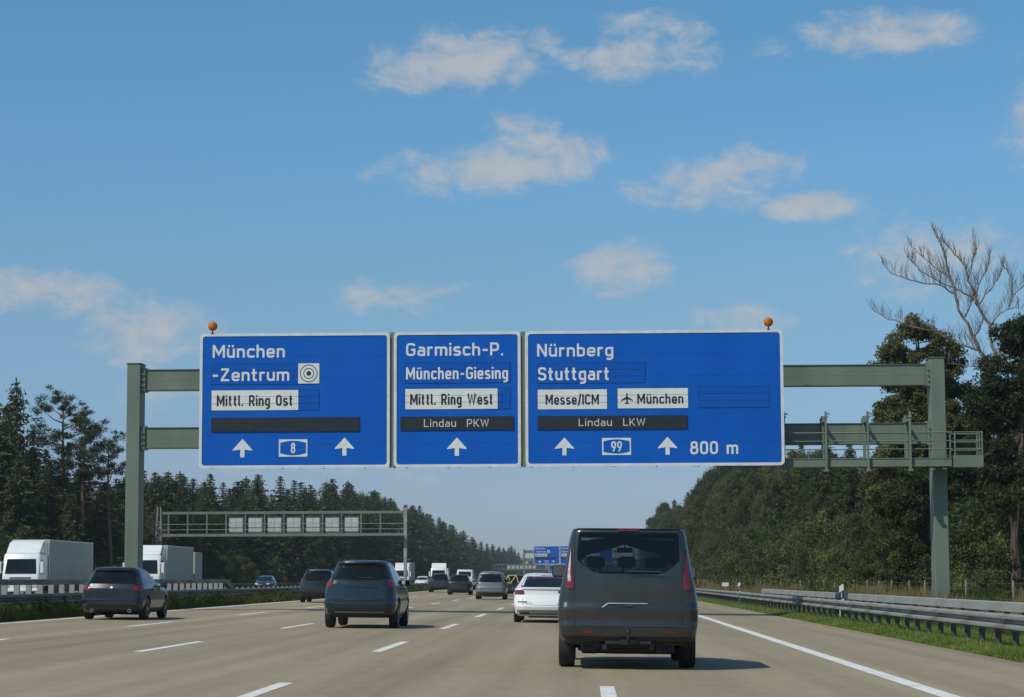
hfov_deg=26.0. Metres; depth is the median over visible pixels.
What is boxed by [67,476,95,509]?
spruce tree
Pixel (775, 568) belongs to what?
bush
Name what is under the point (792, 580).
weed plant
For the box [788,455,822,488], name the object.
broadleaf tree
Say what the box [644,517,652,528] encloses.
broadleaf tree
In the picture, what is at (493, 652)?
road
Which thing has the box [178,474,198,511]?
spruce tree
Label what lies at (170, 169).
sky
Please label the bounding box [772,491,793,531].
broadleaf tree
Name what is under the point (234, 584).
guardrail
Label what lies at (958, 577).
weed plant
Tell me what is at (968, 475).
broadleaf tree
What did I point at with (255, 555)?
spruce tree
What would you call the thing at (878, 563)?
bush
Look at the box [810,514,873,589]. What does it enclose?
bush
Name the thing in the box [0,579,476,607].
median barrier
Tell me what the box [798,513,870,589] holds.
bush
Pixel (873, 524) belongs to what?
bush
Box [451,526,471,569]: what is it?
spruce tree
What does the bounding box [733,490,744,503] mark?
broadleaf tree
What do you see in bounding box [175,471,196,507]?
spruce tree
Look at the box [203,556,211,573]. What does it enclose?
bush
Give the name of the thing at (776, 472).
broadleaf tree
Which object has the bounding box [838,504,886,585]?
bush
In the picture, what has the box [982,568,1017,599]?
weed plant
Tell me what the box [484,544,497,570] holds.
spruce tree
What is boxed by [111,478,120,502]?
spruce tree
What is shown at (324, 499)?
spruce tree
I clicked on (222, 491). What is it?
spruce tree
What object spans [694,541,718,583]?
bush
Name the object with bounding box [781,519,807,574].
bush
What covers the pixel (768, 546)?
bush
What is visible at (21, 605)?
weed plant
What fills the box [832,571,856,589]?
weed plant
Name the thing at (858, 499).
broadleaf tree
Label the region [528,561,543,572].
spruce tree
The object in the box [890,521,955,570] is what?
bush
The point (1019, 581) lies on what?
bush
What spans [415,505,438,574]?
spruce tree
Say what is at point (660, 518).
broadleaf tree
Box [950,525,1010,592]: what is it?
bush
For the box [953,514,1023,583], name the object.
bush
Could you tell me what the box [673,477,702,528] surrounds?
broadleaf tree
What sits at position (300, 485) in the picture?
spruce tree
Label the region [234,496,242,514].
spruce tree
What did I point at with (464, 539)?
spruce tree
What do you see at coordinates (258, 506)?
spruce tree
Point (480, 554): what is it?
spruce tree
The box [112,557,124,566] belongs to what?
bush
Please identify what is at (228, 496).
spruce tree
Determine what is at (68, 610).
median weeds
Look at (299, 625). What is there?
lane dash
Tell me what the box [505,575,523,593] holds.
hatchback
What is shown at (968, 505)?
bush
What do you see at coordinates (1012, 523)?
bush
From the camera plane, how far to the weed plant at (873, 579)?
121.06 m
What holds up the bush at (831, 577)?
on the ground at (838, 627)
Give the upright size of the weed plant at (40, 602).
0.707 m
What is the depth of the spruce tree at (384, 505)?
494.05 m
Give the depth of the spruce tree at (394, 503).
550.54 m
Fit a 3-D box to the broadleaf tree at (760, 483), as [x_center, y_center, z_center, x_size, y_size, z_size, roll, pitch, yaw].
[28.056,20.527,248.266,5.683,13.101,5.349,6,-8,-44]
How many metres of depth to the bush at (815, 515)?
175.62 m
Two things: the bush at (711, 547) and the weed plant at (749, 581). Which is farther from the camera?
the bush at (711, 547)
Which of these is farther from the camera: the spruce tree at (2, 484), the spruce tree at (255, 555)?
the spruce tree at (255, 555)
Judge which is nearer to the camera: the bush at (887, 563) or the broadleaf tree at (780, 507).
the bush at (887, 563)
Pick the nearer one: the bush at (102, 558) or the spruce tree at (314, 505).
the bush at (102, 558)
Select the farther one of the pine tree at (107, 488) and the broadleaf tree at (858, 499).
the pine tree at (107, 488)
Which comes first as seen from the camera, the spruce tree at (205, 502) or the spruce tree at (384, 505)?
the spruce tree at (205, 502)
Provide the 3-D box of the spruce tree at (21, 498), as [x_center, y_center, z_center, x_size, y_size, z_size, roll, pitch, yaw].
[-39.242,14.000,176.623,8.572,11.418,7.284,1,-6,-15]
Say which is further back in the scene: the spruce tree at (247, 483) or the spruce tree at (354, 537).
the spruce tree at (354, 537)
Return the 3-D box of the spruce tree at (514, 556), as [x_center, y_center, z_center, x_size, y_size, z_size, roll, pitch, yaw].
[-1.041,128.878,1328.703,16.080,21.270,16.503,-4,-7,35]
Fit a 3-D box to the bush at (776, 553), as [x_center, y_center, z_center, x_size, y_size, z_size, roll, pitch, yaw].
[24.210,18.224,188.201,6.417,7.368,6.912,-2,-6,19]
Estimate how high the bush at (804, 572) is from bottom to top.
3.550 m
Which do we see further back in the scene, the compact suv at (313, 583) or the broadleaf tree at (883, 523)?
the broadleaf tree at (883, 523)
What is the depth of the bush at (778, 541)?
196.67 m
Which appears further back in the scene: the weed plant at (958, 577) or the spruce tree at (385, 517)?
the spruce tree at (385, 517)
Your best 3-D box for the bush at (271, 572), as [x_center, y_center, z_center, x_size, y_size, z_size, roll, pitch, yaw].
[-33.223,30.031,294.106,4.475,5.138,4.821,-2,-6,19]
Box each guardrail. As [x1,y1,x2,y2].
[0,582,298,590]
[0,583,423,593]
[696,588,1023,646]
[761,589,1023,634]
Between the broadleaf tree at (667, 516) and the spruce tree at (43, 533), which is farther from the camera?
the broadleaf tree at (667, 516)
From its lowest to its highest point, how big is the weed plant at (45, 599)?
0.669 m
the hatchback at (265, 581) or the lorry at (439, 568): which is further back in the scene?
the lorry at (439, 568)
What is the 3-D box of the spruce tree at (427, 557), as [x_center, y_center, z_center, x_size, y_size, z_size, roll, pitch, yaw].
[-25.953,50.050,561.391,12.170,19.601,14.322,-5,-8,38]
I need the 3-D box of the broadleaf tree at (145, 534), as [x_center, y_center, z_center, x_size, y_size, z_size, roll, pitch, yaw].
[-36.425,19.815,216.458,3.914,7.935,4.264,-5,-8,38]
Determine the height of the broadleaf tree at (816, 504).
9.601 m
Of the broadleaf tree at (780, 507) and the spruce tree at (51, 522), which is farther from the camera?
the broadleaf tree at (780, 507)
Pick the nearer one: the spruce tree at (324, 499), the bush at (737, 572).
the bush at (737, 572)
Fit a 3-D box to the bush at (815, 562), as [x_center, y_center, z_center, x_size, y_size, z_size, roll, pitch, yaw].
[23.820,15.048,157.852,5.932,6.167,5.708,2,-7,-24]
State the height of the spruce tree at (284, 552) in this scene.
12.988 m
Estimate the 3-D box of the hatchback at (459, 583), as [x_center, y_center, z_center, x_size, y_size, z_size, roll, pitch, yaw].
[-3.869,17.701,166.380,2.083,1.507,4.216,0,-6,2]
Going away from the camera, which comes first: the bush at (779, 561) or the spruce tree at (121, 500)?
the bush at (779, 561)
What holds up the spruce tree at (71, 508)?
on the ground at (838, 627)
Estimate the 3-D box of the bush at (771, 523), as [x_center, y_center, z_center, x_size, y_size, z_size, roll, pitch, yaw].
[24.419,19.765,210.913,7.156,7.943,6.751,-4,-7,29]
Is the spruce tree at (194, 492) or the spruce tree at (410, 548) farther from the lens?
the spruce tree at (410, 548)
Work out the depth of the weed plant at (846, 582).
114.61 m
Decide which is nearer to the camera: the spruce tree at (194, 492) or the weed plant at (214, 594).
the weed plant at (214, 594)
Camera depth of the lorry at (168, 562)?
169.05 m
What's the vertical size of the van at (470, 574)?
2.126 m
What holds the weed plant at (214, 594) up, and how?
on the ground at (838, 627)
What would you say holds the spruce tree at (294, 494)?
on the ground at (838, 627)
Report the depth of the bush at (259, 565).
287.05 m
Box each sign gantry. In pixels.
[124,331,983,597]
[523,546,559,575]
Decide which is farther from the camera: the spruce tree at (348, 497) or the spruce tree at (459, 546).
the spruce tree at (459, 546)
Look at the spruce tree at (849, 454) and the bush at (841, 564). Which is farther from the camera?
the spruce tree at (849, 454)
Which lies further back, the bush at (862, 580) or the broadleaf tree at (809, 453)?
the broadleaf tree at (809, 453)
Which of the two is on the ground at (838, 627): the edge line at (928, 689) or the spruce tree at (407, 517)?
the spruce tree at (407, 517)
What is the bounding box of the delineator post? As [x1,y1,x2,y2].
[839,584,843,615]
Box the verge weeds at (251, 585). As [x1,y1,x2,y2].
[0,581,299,591]
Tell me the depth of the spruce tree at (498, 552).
1107.52 m
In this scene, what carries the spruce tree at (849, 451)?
on the ground at (838, 627)
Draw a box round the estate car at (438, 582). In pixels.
[429,574,449,591]
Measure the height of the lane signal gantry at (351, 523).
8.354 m
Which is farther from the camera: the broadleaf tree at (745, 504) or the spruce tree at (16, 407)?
the broadleaf tree at (745, 504)
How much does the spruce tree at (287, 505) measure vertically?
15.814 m
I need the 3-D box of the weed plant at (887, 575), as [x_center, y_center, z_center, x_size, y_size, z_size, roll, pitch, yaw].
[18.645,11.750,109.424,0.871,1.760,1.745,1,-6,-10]
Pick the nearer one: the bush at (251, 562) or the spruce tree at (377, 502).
the bush at (251, 562)
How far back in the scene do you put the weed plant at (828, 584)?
123.96 m
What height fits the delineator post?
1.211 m
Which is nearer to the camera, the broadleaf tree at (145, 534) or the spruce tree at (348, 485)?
the broadleaf tree at (145, 534)
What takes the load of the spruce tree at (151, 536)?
on the ground at (838, 627)
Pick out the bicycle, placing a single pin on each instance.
(518, 581)
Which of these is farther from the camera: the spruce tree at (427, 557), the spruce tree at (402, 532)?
the spruce tree at (427, 557)
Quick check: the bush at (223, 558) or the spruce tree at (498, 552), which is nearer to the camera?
the bush at (223, 558)
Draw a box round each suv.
[299,568,334,601]
[324,557,411,627]
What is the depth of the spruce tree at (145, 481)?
240.18 m
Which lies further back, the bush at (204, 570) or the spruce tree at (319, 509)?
the spruce tree at (319, 509)
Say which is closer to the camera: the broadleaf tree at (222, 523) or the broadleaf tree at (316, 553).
the broadleaf tree at (222, 523)
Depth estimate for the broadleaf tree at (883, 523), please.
131.97 m
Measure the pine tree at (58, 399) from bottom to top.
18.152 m
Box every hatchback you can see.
[82,565,167,619]
[254,576,276,585]
[414,576,428,582]
[447,574,474,594]
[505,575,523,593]
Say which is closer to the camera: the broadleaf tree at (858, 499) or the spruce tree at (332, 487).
the broadleaf tree at (858, 499)
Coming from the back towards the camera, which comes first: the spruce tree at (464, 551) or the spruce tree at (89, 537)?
the spruce tree at (464, 551)
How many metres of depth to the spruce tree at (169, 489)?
241.32 m
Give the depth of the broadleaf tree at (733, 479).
298.02 m
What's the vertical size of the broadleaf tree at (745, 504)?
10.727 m
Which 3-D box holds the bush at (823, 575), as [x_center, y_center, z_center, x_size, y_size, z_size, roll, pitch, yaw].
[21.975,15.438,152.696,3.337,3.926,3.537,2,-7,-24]
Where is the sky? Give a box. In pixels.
[0,0,1023,566]
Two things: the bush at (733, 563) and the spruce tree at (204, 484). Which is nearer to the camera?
the bush at (733, 563)
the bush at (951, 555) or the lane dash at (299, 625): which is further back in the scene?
the bush at (951, 555)
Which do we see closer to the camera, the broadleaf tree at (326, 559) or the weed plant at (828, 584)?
the weed plant at (828, 584)
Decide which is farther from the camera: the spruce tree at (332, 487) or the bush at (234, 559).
the spruce tree at (332, 487)
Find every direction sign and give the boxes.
[199,332,389,468]
[394,331,520,466]
[525,329,784,466]
[534,546,559,563]
[560,546,567,563]
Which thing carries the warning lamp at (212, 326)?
attached to the sign gantry at (929, 374)
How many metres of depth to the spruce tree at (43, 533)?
176.69 m
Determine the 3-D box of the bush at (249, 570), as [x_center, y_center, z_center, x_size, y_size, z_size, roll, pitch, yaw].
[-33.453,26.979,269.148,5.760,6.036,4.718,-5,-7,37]
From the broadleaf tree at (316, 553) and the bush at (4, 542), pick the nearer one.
the bush at (4, 542)
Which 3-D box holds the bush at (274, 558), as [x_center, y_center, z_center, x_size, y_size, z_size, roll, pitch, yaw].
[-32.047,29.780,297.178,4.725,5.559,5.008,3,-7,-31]
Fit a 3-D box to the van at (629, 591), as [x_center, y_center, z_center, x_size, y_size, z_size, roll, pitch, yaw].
[1.702,3.705,33.317,2.249,2.030,5.133,0,-6,2]
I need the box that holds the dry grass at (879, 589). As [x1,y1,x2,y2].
[694,578,1023,614]
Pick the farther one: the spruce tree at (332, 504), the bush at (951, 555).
the spruce tree at (332, 504)
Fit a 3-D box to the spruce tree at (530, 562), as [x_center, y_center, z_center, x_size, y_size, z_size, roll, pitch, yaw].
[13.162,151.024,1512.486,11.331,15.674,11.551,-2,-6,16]
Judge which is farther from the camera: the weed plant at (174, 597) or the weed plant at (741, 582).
the weed plant at (741, 582)
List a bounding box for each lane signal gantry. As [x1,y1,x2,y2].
[152,507,407,583]
[493,564,546,572]
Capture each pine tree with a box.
[23,384,101,521]
[50,405,123,532]
[75,429,125,566]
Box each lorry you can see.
[0,539,92,591]
[123,545,201,587]
[395,563,414,582]
[429,563,449,577]
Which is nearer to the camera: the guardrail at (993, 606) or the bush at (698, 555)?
the guardrail at (993, 606)
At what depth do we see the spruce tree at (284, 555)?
316.73 m
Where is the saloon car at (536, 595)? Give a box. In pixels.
[511,573,562,621]
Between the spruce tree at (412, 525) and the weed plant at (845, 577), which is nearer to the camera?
the weed plant at (845, 577)
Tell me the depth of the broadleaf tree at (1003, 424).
120.03 m
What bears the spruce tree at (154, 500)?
on the ground at (838, 627)
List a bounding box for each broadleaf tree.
[75,512,94,569]
[106,523,124,566]
[124,519,152,544]
[144,511,176,545]
[184,520,210,553]
[189,505,224,583]
[210,514,222,570]
[216,515,234,578]
[223,531,241,579]
[224,514,250,580]
[226,533,248,579]
[293,520,326,569]
[311,510,333,567]
[318,489,350,551]
[322,536,337,562]
[340,525,356,559]
[358,491,368,498]
[396,518,411,562]
[423,538,437,572]
[432,531,446,566]
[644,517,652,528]
[647,500,668,528]
[648,503,672,528]
[649,516,658,528]
[655,511,667,528]
[663,509,672,522]
[666,509,674,526]
[670,509,682,527]
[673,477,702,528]
[679,466,721,561]
[679,472,708,553]
[685,471,711,552]
[710,468,747,547]
[717,466,738,477]
[720,498,751,571]
[725,465,765,527]
[730,465,762,498]
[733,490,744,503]
[741,473,794,563]
[747,450,813,527]
[747,474,765,525]
[755,465,775,476]
[771,465,790,479]
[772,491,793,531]
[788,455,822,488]
[798,450,816,457]
[805,480,839,523]
[812,450,832,457]
[815,494,840,540]
[840,455,906,580]
[849,473,866,485]
[849,477,870,513]
[863,312,978,578]
[870,447,952,562]
[871,468,955,589]
[873,514,891,565]
[880,401,994,525]
[947,312,1023,582]
[948,468,963,495]
[952,439,1015,524]
[953,470,978,482]
[963,393,1011,454]
[981,449,1022,567]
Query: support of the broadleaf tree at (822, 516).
on the ground at (838, 627)
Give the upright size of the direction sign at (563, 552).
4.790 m
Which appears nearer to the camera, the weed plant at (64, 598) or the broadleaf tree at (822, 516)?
the weed plant at (64, 598)
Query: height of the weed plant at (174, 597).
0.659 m
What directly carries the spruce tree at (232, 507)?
on the ground at (838, 627)
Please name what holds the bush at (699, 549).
on the ground at (838, 627)
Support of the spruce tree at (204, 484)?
on the ground at (838, 627)
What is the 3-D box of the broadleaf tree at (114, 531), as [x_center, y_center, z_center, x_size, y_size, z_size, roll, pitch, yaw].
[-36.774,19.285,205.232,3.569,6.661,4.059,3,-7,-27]
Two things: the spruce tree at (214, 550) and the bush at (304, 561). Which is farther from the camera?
the bush at (304, 561)
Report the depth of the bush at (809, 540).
170.45 m
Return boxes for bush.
[0,528,11,585]
[0,536,18,578]
[5,524,42,547]
[93,536,120,565]
[93,542,107,566]
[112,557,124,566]
[202,562,209,583]
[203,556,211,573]
[207,550,234,581]
[220,550,244,584]
[228,547,256,585]
[238,557,259,582]
[238,563,260,585]
[252,563,269,578]
[261,550,287,583]
[262,556,280,579]
[276,558,295,585]
[290,562,305,582]
[296,560,308,575]
[690,543,710,582]
[691,544,704,580]
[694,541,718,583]
[710,525,746,584]
[717,526,748,581]
[725,530,772,586]
[727,538,751,582]
[730,546,752,580]
[731,515,784,580]
[752,528,784,582]
[763,520,795,567]
[764,520,802,585]
[765,524,791,578]
[765,530,803,586]
[767,522,805,579]
[773,521,799,582]
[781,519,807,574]
[785,523,828,582]
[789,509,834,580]
[789,558,812,581]
[790,502,837,586]
[790,538,828,585]
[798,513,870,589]
[798,519,855,587]
[808,538,839,577]
[809,544,841,586]
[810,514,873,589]
[821,507,886,583]
[827,538,863,584]
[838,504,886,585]
[848,517,886,588]
[856,532,888,582]
[857,520,890,586]
[875,561,894,585]
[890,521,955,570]
[912,496,1023,594]
[919,514,1009,585]
[949,484,1023,592]
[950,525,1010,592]
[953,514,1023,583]
[999,540,1023,590]
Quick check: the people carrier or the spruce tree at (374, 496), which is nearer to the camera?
the people carrier
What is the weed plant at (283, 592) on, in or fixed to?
on the ground at (838, 627)
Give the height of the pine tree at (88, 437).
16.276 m
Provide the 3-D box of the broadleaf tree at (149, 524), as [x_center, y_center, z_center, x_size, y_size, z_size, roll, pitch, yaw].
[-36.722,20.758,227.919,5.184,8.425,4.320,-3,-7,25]
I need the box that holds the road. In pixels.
[0,590,1023,696]
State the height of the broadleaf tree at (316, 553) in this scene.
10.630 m
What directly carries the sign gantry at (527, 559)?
on the ground at (838, 627)
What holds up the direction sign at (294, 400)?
attached to the sign gantry at (929, 374)
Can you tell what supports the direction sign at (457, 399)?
attached to the sign gantry at (929, 374)
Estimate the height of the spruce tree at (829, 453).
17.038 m
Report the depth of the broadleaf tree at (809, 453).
280.71 m
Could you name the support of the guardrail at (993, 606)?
on the ground at (838, 627)
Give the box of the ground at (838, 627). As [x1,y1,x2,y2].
[697,600,1015,661]
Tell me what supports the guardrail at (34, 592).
on the ground at (838, 627)
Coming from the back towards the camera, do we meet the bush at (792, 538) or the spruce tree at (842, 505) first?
the bush at (792, 538)
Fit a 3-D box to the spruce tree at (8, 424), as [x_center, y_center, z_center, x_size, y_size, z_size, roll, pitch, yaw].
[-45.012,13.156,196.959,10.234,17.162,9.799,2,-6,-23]
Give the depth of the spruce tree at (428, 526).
613.35 m
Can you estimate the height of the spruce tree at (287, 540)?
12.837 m
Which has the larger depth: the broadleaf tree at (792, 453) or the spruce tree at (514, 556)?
the spruce tree at (514, 556)
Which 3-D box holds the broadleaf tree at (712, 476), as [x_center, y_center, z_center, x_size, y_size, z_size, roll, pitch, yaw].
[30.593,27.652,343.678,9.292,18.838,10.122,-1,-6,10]
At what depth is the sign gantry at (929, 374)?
79.20 m
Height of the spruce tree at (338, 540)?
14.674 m
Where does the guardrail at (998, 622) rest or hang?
on the ground at (838, 627)
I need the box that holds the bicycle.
[506,573,520,586]
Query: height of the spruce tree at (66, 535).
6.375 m
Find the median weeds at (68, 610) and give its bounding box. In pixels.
[0,586,428,621]
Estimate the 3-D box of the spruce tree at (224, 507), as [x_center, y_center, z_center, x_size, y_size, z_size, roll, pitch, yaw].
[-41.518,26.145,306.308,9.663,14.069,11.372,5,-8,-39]
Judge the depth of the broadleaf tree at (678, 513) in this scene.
446.82 m
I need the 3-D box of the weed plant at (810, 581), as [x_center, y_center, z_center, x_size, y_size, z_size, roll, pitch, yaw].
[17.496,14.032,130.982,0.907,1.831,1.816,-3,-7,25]
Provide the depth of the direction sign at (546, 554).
582.51 m
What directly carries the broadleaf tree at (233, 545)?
on the ground at (838, 627)
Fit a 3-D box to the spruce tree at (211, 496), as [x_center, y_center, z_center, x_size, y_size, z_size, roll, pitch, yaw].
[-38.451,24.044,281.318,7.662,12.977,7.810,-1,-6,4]
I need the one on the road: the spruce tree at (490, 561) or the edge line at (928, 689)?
the edge line at (928, 689)
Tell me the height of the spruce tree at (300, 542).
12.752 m
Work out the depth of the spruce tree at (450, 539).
690.38 m
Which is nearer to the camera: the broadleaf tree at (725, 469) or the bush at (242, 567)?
the bush at (242, 567)
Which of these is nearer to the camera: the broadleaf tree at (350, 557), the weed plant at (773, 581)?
the weed plant at (773, 581)
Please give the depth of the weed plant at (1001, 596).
73.43 m
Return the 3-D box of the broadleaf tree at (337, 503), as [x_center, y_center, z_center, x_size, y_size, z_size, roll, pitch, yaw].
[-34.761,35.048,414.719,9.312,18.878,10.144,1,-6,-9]
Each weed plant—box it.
[15,601,29,619]
[36,597,49,615]
[38,598,51,611]
[61,593,69,604]
[170,594,178,607]
[210,592,223,603]
[277,589,284,600]
[735,577,747,588]
[743,574,756,588]
[756,572,771,585]
[768,575,778,588]
[783,579,796,589]
[802,572,816,590]
[806,576,827,589]
[820,574,840,591]
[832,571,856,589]
[836,578,851,588]
[868,576,882,587]
[883,572,900,589]
[950,573,966,594]
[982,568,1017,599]
[995,593,1005,601]
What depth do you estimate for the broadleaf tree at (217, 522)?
262.59 m
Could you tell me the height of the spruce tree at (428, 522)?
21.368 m
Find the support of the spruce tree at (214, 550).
on the ground at (838, 627)
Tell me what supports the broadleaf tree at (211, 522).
on the ground at (838, 627)
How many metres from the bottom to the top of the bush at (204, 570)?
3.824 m
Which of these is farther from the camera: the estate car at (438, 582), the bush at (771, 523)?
the bush at (771, 523)
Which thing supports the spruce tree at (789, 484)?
on the ground at (838, 627)
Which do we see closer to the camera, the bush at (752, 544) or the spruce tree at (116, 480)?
the bush at (752, 544)
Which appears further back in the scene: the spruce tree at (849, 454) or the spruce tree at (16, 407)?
the spruce tree at (849, 454)
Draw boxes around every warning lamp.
[208,322,216,333]
[764,317,772,329]
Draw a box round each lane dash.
[133,641,204,651]
[238,683,290,696]
[283,623,314,627]
[371,642,406,651]
[440,624,457,628]
[600,686,616,696]
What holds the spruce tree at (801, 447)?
on the ground at (838, 627)
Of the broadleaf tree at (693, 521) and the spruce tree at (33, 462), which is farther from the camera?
the broadleaf tree at (693, 521)
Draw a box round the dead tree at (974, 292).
[865,221,1023,441]
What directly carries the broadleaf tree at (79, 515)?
on the ground at (838, 627)
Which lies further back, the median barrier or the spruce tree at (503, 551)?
the spruce tree at (503, 551)
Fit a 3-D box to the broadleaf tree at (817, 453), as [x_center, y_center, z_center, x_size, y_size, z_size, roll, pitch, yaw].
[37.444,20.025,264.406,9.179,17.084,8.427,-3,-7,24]
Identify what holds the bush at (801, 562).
on the ground at (838, 627)
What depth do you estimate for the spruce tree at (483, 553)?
936.19 m
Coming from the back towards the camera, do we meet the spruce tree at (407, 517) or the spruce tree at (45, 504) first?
the spruce tree at (407, 517)
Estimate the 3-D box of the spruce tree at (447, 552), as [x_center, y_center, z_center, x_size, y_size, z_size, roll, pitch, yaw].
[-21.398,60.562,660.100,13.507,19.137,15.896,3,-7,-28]
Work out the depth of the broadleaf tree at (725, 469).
357.09 m
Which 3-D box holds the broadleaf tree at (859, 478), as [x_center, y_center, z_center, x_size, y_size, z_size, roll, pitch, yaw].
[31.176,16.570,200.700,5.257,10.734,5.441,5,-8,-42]
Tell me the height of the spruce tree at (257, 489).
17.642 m
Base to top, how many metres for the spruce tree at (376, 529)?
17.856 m
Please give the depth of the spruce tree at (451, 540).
706.50 m
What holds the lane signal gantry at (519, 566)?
on the ground at (838, 627)
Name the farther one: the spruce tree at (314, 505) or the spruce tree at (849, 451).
the spruce tree at (314, 505)
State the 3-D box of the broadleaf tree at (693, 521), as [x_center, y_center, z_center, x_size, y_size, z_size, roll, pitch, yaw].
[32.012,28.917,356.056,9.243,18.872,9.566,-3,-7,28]
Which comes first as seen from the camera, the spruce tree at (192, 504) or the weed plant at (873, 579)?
the weed plant at (873, 579)
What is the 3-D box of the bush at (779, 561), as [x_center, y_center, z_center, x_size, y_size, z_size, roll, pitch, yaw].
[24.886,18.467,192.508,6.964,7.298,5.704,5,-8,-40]
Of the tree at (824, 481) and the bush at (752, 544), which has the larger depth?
the bush at (752, 544)
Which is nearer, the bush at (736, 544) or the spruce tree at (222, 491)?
the bush at (736, 544)
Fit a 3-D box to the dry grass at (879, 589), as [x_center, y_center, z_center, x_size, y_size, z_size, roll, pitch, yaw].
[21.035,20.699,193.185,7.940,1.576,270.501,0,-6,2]
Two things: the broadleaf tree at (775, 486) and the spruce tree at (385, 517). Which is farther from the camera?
the spruce tree at (385, 517)
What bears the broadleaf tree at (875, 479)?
on the ground at (838, 627)
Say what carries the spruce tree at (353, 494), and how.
on the ground at (838, 627)
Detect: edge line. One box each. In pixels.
[0,590,437,623]
[698,614,959,696]
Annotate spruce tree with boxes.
[0,377,43,474]
[0,403,40,537]
[0,453,56,574]
[0,456,14,533]
[0,503,27,559]
[1,404,27,459]
[1,445,41,529]
[21,429,63,509]
[31,464,64,536]
[32,449,74,536]
[34,511,50,539]
[45,503,60,539]
[53,497,101,567]
[56,517,80,541]
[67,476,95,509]
[72,493,99,558]
[73,485,89,517]
[79,507,110,571]
[87,487,124,565]
[103,486,124,555]
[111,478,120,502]
[114,485,124,512]
[117,487,154,544]
[144,470,150,501]
[144,471,191,583]
[156,471,224,578]
[169,493,198,551]
[171,480,183,511]
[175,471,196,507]
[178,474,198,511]
[187,478,201,507]
[188,502,197,517]
[193,515,238,582]
[194,481,223,546]
[197,487,232,576]
[199,474,231,528]
[202,488,228,573]
[211,489,228,520]
[216,482,227,511]
[220,481,244,510]
[220,488,233,510]
[223,497,236,528]
[226,498,235,527]
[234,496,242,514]
[235,501,276,583]
[238,495,267,557]
[239,476,251,493]
[239,480,250,503]
[242,474,300,582]
[246,479,269,502]
[252,490,300,578]
[262,496,295,579]
[268,494,285,532]
[269,476,292,516]
[275,502,299,580]
[280,489,296,538]
[286,480,303,510]
[287,504,323,574]
[288,487,337,570]
[296,482,303,505]
[307,485,333,552]
[307,490,337,567]
[312,489,337,560]
[316,481,358,556]
[322,478,370,559]
[324,498,353,555]
[329,504,351,562]
[339,480,359,509]
[339,488,371,559]
[343,488,373,559]
[350,485,381,559]
[355,496,397,566]
[362,499,394,567]
[368,491,399,563]
[369,490,394,565]
[371,492,403,557]
[372,499,402,564]
[382,501,417,581]
[387,498,416,567]
[389,499,416,575]
[392,505,415,582]
[399,514,423,579]
[401,504,425,563]
[403,506,432,578]
[408,508,433,577]
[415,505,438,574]
[422,513,450,576]
[424,520,443,560]
[426,523,444,566]
[433,517,451,566]
[434,521,460,575]
[443,523,459,570]
[447,524,464,569]
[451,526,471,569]
[457,535,471,569]
[460,531,479,578]
[468,537,485,578]
[473,540,487,570]
[478,542,491,570]
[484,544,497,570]
[490,544,506,575]
[497,548,507,574]
[501,552,509,576]
[502,548,511,574]
[507,547,515,574]
[509,546,521,574]
[525,561,534,572]
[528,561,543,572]
[769,469,793,522]
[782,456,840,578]
[797,445,807,455]
[816,445,838,479]
[822,457,867,565]
[840,445,865,473]
[844,446,858,473]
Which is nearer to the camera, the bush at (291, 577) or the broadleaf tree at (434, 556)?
the bush at (291, 577)
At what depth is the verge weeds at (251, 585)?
266.75 m
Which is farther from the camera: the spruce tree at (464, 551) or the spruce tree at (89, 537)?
the spruce tree at (464, 551)
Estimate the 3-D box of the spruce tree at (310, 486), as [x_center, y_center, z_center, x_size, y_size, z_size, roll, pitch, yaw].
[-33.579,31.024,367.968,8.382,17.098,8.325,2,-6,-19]
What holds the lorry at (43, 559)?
on the opposite road
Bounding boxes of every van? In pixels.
[457,570,477,589]
[552,528,697,667]
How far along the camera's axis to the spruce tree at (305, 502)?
353.42 m
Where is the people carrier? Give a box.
[475,570,509,599]
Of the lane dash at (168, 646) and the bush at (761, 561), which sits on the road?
the lane dash at (168, 646)
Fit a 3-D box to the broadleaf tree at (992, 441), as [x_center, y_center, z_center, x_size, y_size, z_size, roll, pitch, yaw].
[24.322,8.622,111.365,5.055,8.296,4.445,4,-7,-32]
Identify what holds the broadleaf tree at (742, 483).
on the ground at (838, 627)
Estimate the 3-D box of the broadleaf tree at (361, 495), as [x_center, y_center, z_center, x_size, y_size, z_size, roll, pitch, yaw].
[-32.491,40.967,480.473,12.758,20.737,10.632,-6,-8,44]
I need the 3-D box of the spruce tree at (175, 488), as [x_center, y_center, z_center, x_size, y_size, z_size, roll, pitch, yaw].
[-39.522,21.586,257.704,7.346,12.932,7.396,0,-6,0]
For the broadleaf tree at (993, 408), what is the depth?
109.15 m
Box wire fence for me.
[697,580,1023,597]

